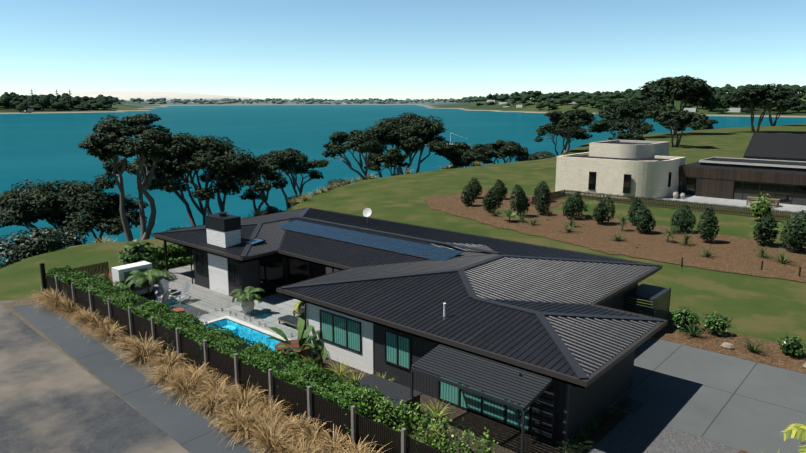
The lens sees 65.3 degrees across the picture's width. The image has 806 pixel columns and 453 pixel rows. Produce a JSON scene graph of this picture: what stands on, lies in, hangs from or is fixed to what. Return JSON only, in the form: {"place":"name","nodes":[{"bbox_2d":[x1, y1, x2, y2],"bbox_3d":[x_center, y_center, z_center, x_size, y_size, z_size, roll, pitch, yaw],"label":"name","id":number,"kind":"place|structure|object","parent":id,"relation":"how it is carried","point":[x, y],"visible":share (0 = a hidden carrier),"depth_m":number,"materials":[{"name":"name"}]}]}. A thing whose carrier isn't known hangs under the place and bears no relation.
{"place":"outdoors","nodes":[
{"label":"outdoors","id":0,"kind":"place"},
{"bbox_2d":[32,91,255,100],"bbox_3d":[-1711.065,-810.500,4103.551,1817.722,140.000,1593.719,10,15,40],"label":"hills","id":1,"kind":"structure","parent":0,"point":[128,95],"depth_m":3534.24,"materials":[{"name":"white"}]},
{"bbox_2d":[0,93,805,444],"bbox_3d":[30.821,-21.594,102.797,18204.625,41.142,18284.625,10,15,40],"label":"ground","id":2,"kind":"structure","parent":0,"point":[764,307],"depth_m":61.48,"materials":[{"name":"green plant"}]},
{"bbox_2d":[6,235,62,262],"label":"bush","id":3,"kind":"object","parent":2,"relation":"on","point":[17,242],"visible":0.02,"depth_m":52.24,"materials":[{"name":"green plant"}]},
{"bbox_2d":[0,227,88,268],"bbox_3d":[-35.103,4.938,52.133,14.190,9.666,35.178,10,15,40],"label":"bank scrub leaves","id":4,"kind":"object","parent":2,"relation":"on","point":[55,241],"visible":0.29,"depth_m":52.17,"materials":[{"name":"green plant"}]},
{"bbox_2d":[26,284,388,452],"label":"tussock grasses","id":5,"kind":"object","parent":2,"relation":"on","point":[264,426],"visible":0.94,"depth_m":23.00,"materials":[{"name":"beige plant"}]},
{"bbox_2d":[45,244,384,435],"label":"hedges","id":6,"kind":"object","parent":2,"relation":"on","point":[238,347],"depth_m":25.85,"materials":[{"name":"green plant"}]},
{"bbox_2d":[39,262,443,452],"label":"boundary fence","id":7,"kind":"object","parent":2,"relation":"on","point":[315,406],"visible":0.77,"depth_m":23.97,"materials":[{"name":"black wood"}]},
{"bbox_2d":[200,316,290,349],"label":"pool","id":8,"kind":"structure","parent":2,"relation":"on","point":[246,330],"depth_m":31.42,"materials":[{"name":"liquid"}]},
{"bbox_2d":[90,161,482,242],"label":"long bank grass","id":9,"kind":"structure","parent":2,"relation":"on","point":[323,190],"depth_m":84.76,"materials":[{"name":"green plant"}]},
{"bbox_2d":[167,151,555,230],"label":"shrubs","id":10,"kind":"object","parent":2,"relation":"on","point":[533,156],"visible":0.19,"depth_m":96.65,"materials":[{"name":"green plant"}]},
{"bbox_2d":[24,100,741,111],"bbox_3d":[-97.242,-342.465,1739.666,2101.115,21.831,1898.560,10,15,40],"label":"shore houses","id":11,"kind":"structure","parent":2,"relation":"on","point":[685,109],"depth_m":873.16,"materials":[{"name":"white"}]},
{"bbox_2d":[17,90,786,244],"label":"tree trunks","id":12,"kind":"object","parent":2,"relation":"on","point":[142,187],"visible":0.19,"depth_m":72.86,"materials":[{"name":"brown plant"}]},
{"bbox_2d":[0,75,805,235],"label":"coast tree crowns","id":13,"kind":"object","parent":12,"relation":"attached to","point":[68,201],"visible":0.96,"depth_m":79.08,"materials":[{"name":"green plant"}]},
{"bbox_2d":[0,264,805,452],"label":"site surfaces","id":14,"kind":"object","parent":2,"relation":"on","point":[65,389],"visible":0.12,"depth_m":23.83,"materials":[{"name":"concrete"}]},
{"bbox_2d":[166,289,298,350],"bbox_3d":[-7.899,4.599,30.116,7.785,1.220,3.035,10,15,40],"label":"pool fence","id":15,"kind":"object","parent":14,"relation":"on","point":[250,319],"visible":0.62,"depth_m":31.60,"materials":[{"name":"clear glass"}]},
{"bbox_2d":[111,261,421,428],"bbox_3d":[-6.903,4.337,30.584,22.760,1.650,6.110,10,15,40],"label":"terrace furniture","id":16,"kind":"object","parent":14,"relation":"on","point":[386,387],"visible":0.42,"depth_m":27.94,"materials":[{"name":"grey"}]},
{"bbox_2d":[268,313,327,361],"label":"banana plant leaves","id":17,"kind":"object","parent":14,"relation":"on","point":[303,333],"visible":0.75,"depth_m":27.66,"materials":[{"name":"green plant"}]},
{"bbox_2d":[111,275,778,452],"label":"spiky plants","id":18,"kind":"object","parent":14,"relation":"on","point":[340,372],"depth_m":24.80,"materials":[{"name":"green plant"}]},
{"bbox_2d":[0,84,805,113],"bbox_3d":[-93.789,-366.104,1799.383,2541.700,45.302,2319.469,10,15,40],"label":"shore trees","id":19,"kind":"object","parent":2,"relation":"on","point":[64,101],"visible":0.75,"depth_m":1003.46,"materials":[{"name":"green plant"}]},
{"bbox_2d":[164,241,643,412],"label":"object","id":20,"kind":"object","parent":2,"relation":"on","point":[630,404],"visible":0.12,"depth_m":23.40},
{"bbox_2d":[263,153,549,214],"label":"bushes","id":21,"kind":"object","parent":2,"relation":"on","point":[535,159],"visible":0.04,"depth_m":139.24,"materials":[{"name":"green plant"}]},
{"bbox_2d":[359,386,498,452],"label":"vine leaves","id":22,"kind":"object","parent":2,"relation":"on","point":[426,440],"visible":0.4,"depth_m":18.88,"materials":[{"name":"green plant"}]},
{"bbox_2d":[87,267,803,446],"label":"red cordyline blades","id":23,"kind":"object","parent":2,"relation":"on","point":[112,281],"visible":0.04,"depth_m":38.16,"materials":[{"name":"red plant"}]},
{"bbox_2d":[132,211,762,314],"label":"palm trunks and pots","id":24,"kind":"object","parent":2,"relation":"on","point":[249,306],"visible":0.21,"depth_m":33.02,"materials":[{"name":"beige stone"}]},
{"bbox_2d":[112,200,782,302],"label":"green palm fronds","id":25,"kind":"object","parent":24,"relation":"attached to","point":[139,277],"visible":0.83,"depth_m":35.76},
{"bbox_2d":[293,301,805,452],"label":"yellow palm fronds","id":26,"kind":"object","parent":24,"relation":"attached to","point":[797,431],"visible":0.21,"depth_m":19.05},
{"bbox_2d":[92,181,805,381],"bbox_3d":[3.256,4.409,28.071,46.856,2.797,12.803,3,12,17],"label":"shrubs","id":27,"kind":"object","parent":2,"relation":"on","point":[153,251],"visible":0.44,"depth_m":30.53,"materials":[{"name":"green plant"}]},
{"bbox_2d":[410,284,670,452],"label":"pergola","id":28,"kind":"object","parent":2,"relation":"on","point":[526,389],"visible":0.88,"depth_m":20.67,"materials":[{"name":"grey metal"}]},
{"bbox_2d":[424,190,805,282],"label":"mulch bed","id":29,"kind":"object","parent":2,"relation":"on","point":[735,254],"visible":0.79,"depth_m":50.34,"materials":[{"name":"brown soil"}]},
{"bbox_2d":[460,177,805,251],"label":"conical shrubs","id":30,"kind":"object","parent":29,"relation":"on","point":[691,221],"visible":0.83,"depth_m":54.40,"materials":[{"name":"green plant"}]},
{"bbox_2d":[681,258,801,275],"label":"bollard lights","id":31,"kind":"object","parent":29,"relation":"on","point":[761,266],"visible":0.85,"depth_m":41.85,"materials":[{"name":"black metal"}]},
{"bbox_2d":[431,196,804,452],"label":"ground cover plants","id":32,"kind":"object","parent":2,"relation":"on","point":[752,349],"visible":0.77,"depth_m":30.24,"materials":[{"name":"green plant"}]},
{"bbox_2d":[532,189,804,219],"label":"picket fence","id":33,"kind":"object","parent":2,"relation":"on","point":[561,194],"visible":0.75,"depth_m":66.24,"materials":[{"name":"brown wood"}]},
{"bbox_2d":[555,133,805,213],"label":"neighbour house","id":34,"kind":"structure","parent":2,"relation":"on","point":[773,165],"depth_m":72.96,"materials":[{"name":"paint"}]},
{"bbox_2d":[673,192,779,206],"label":"outdoor furniture","id":35,"kind":"object","parent":34,"relation":"on","point":[676,194],"visible":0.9,"depth_m":67.62,"materials":[{"name":"brown wood"}]},
{"bbox_2d":[746,192,805,222],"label":"lime shrub leaves","id":36,"kind":"object","parent":2,"relation":"on","point":[763,199],"visible":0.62,"depth_m":58.25,"materials":[{"name":"green plant"}]},
{"bbox_2d":[0,105,805,264],"bbox_3d":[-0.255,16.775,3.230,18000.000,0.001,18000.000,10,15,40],"label":"water","id":37,"kind":"structure","parent":0,"point":[40,146],"depth_m":296.61,"materials":[{"name":"teal liquid"}]},
{"bbox_2d":[424,132,472,148],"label":"moored boat","id":38,"kind":"object","parent":37,"relation":"on","point":[470,145],"visible":0.21,"depth_m":228.23,"materials":[{"name":"white"}]},
{"bbox_2d":[0,0,805,99],"label":"sky","id":39,"kind":"structure","parent":0,"point":[258,49],"materials":[{"name":"blue"}]},
{"bbox_2d":[190,248,637,446],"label":"house walls","id":40,"kind":"structure","parent":0,"point":[367,347],"depth_m":25.22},
{"bbox_2d":[159,218,658,379],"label":"house roof","id":41,"kind":"structure","parent":40,"relation":"on","point":[543,354],"depth_m":26.61,"materials":[{"name":"black metal"}]},
{"bbox_2d":[204,208,463,317],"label":"roof fittings","id":42,"kind":"object","parent":41,"relation":"on","point":[223,229],"visible":0.92,"depth_m":36.39,"materials":[{"name":"glass"}]},
{"bbox_2d":[157,208,659,377],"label":"roof ribs","id":43,"kind":"object","parent":41,"relation":"on","point":[353,220],"visible":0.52,"depth_m":29.28,"materials":[{"name":"black metal"}]},
{"bbox_2d":[151,207,667,388],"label":"roof trim","id":44,"kind":"structure","parent":41,"relation":"attached to","point":[578,370],"depth_m":26.58,"materials":[{"name":"black metal"}]},
{"bbox_2d":[367,391,490,452],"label":"vine trellis","id":45,"kind":"object","parent":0,"point":[445,428],"visible":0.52,"depth_m":19.22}
]}

